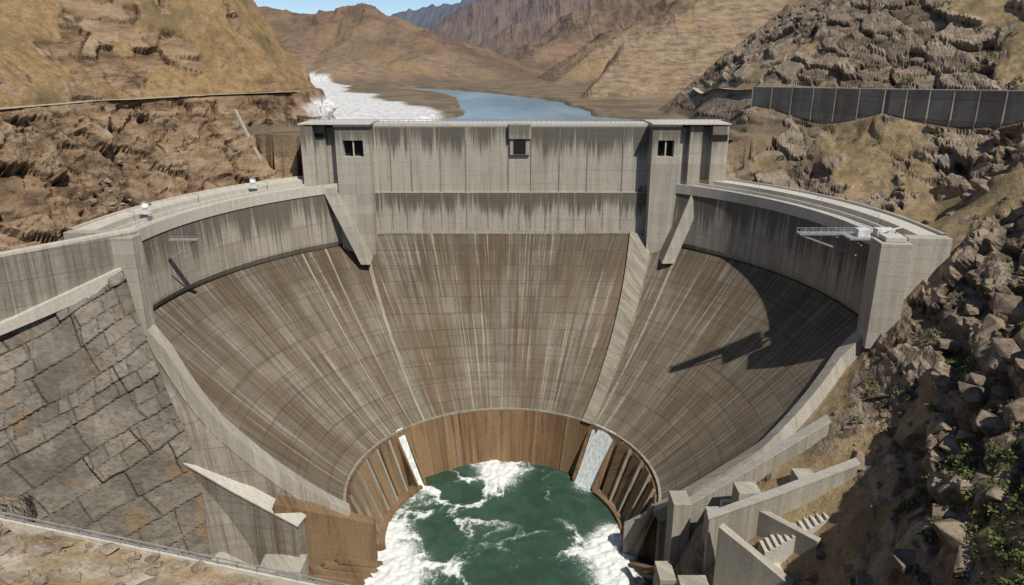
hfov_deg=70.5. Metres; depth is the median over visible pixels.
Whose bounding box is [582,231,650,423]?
lining rib
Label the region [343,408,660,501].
basin kerb
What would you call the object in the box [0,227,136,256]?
parapet coping
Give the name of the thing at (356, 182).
tower
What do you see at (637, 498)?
basin ribs
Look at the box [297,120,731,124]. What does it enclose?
abutment caps
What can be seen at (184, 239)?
maintenance gantry
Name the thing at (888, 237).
pier cap
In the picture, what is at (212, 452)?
concrete slope apron
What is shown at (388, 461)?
basin panels
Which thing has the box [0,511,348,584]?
guardrail
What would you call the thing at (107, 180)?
rocks
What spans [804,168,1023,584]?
rocks
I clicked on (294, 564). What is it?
concrete blocks
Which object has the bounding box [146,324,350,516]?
edge beam
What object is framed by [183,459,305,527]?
wall coping
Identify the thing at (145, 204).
lamp
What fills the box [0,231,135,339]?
abutment parapet wall
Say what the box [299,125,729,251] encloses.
abutment blocks
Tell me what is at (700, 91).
mountain road
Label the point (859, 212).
crest road
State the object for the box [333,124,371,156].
tower left mullion cap
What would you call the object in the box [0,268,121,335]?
embankment coping wall
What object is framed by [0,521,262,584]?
rubble ledge
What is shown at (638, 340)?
spillway rib
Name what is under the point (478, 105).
reservoir water
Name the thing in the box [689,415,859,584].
stair blocks and copings
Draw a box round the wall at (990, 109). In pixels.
[751,87,1023,132]
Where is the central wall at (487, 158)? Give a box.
[371,126,649,191]
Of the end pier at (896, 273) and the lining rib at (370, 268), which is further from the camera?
the lining rib at (370, 268)
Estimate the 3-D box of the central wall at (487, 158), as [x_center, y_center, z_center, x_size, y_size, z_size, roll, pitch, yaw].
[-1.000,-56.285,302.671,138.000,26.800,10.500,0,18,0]
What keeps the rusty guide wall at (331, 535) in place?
on the ground terrain
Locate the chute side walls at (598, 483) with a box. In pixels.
[396,427,614,492]
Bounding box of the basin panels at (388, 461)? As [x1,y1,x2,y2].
[347,442,404,536]
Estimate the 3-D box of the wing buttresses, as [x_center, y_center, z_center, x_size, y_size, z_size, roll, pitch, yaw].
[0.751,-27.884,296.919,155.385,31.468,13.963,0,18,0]
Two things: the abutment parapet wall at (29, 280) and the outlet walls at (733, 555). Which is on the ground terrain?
the outlet walls at (733, 555)
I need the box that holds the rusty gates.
[622,516,676,584]
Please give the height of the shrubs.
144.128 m
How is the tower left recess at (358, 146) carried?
attached to the tower at (356, 182)
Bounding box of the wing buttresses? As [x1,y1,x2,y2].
[324,185,707,264]
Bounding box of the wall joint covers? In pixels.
[388,127,624,229]
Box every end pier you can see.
[63,230,155,335]
[857,235,952,348]
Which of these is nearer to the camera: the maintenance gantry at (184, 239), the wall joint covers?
the maintenance gantry at (184, 239)
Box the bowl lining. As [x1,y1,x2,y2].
[154,233,857,500]
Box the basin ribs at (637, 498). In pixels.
[608,449,654,552]
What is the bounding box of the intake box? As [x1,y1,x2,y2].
[509,123,530,154]
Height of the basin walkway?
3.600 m
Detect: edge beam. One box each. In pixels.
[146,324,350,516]
[653,330,862,522]
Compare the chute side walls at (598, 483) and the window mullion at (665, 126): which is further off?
the window mullion at (665, 126)
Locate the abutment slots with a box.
[315,134,727,140]
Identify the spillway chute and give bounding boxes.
[396,428,423,485]
[574,424,615,491]
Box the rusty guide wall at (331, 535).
[273,494,377,566]
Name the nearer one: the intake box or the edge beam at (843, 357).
the edge beam at (843, 357)
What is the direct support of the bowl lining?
on the ground terrain
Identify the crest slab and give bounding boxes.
[372,121,649,125]
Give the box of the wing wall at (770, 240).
[638,184,869,314]
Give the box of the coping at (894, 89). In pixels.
[753,86,1023,91]
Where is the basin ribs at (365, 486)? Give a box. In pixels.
[349,440,407,543]
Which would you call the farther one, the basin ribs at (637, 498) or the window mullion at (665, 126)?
the window mullion at (665, 126)
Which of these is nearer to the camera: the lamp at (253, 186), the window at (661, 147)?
the lamp at (253, 186)
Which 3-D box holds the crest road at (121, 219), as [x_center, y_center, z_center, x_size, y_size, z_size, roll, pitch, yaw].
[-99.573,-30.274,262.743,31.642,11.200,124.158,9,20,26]
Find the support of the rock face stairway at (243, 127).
on the ground terrain
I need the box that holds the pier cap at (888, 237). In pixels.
[879,233,906,241]
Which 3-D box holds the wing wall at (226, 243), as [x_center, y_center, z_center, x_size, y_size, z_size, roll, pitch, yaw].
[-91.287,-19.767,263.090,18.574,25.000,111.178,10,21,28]
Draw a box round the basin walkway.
[377,485,624,552]
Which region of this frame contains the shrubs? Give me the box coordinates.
[741,0,1023,584]
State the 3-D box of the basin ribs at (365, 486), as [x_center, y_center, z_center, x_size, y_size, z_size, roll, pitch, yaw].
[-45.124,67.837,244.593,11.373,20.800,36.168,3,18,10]
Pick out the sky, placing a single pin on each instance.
(388, 7)
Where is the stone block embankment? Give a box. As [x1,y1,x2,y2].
[0,270,210,559]
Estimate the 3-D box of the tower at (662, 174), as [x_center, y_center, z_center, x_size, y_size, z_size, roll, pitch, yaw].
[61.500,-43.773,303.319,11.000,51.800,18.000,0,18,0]
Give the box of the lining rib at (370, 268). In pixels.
[368,264,424,420]
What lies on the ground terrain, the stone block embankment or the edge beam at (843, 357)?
the stone block embankment
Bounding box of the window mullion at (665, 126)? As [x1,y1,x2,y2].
[645,121,682,156]
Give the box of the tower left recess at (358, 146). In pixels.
[345,140,363,155]
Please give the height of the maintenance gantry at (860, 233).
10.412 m
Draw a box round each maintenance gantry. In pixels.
[167,236,198,257]
[796,227,902,259]
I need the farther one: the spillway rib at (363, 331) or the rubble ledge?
the spillway rib at (363, 331)
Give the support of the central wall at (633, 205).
attached to the abutment blocks at (702, 154)
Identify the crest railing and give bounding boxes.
[135,119,872,231]
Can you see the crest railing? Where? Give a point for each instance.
(510, 119)
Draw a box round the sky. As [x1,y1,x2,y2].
[253,0,460,15]
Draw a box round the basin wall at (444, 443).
[347,410,657,559]
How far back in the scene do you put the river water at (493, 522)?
238.76 m
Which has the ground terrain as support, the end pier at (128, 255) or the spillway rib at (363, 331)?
the end pier at (128, 255)
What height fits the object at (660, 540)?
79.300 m
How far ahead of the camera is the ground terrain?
271.74 m
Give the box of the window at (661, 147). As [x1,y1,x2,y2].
[657,140,672,155]
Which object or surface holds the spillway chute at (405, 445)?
attached to the basin wall at (444, 443)
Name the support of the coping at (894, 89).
on the wall at (990, 109)
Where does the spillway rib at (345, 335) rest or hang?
attached to the bowl lining
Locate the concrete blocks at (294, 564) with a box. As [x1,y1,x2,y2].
[211,552,308,579]
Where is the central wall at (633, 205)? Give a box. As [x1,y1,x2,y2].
[375,192,646,234]
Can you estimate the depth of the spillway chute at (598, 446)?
265.54 m
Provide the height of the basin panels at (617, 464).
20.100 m
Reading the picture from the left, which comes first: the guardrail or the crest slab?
the guardrail
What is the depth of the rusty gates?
223.73 m
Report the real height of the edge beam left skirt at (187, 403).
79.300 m
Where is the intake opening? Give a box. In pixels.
[513,140,525,153]
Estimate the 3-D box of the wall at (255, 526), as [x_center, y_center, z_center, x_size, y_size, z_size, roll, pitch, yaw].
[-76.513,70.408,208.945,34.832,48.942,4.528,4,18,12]
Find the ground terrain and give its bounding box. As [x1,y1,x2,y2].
[0,0,1023,584]
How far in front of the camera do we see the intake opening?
294.87 m
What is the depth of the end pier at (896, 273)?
200.92 m
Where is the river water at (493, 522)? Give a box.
[346,459,654,584]
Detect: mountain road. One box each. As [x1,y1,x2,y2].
[0,91,301,108]
[693,88,749,92]
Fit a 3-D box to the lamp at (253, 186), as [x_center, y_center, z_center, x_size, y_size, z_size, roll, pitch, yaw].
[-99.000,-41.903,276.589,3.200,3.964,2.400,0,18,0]
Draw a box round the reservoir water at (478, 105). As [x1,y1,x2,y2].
[398,87,729,138]
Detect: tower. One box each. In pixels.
[334,126,376,254]
[644,126,680,252]
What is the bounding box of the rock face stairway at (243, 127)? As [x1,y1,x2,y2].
[234,109,272,177]
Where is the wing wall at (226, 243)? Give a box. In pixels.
[142,194,342,309]
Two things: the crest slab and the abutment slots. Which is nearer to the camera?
the abutment slots
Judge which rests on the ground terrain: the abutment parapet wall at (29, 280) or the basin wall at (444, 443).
the basin wall at (444, 443)
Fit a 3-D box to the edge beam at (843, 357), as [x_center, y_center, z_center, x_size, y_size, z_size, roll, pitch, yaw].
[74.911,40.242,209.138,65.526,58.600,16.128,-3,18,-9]
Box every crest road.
[70,176,338,240]
[675,178,944,244]
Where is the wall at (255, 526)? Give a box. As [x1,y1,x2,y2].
[189,468,306,564]
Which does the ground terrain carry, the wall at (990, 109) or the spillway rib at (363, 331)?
the wall at (990, 109)
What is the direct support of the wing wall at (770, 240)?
on the ground terrain
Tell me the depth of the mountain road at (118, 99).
252.68 m
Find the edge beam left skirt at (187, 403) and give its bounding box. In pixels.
[155,356,300,499]
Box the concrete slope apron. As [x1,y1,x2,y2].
[126,278,294,567]
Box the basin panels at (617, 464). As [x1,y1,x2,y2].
[602,441,656,554]
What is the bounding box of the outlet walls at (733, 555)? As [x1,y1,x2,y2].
[623,424,857,584]
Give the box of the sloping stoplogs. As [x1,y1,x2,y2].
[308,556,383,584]

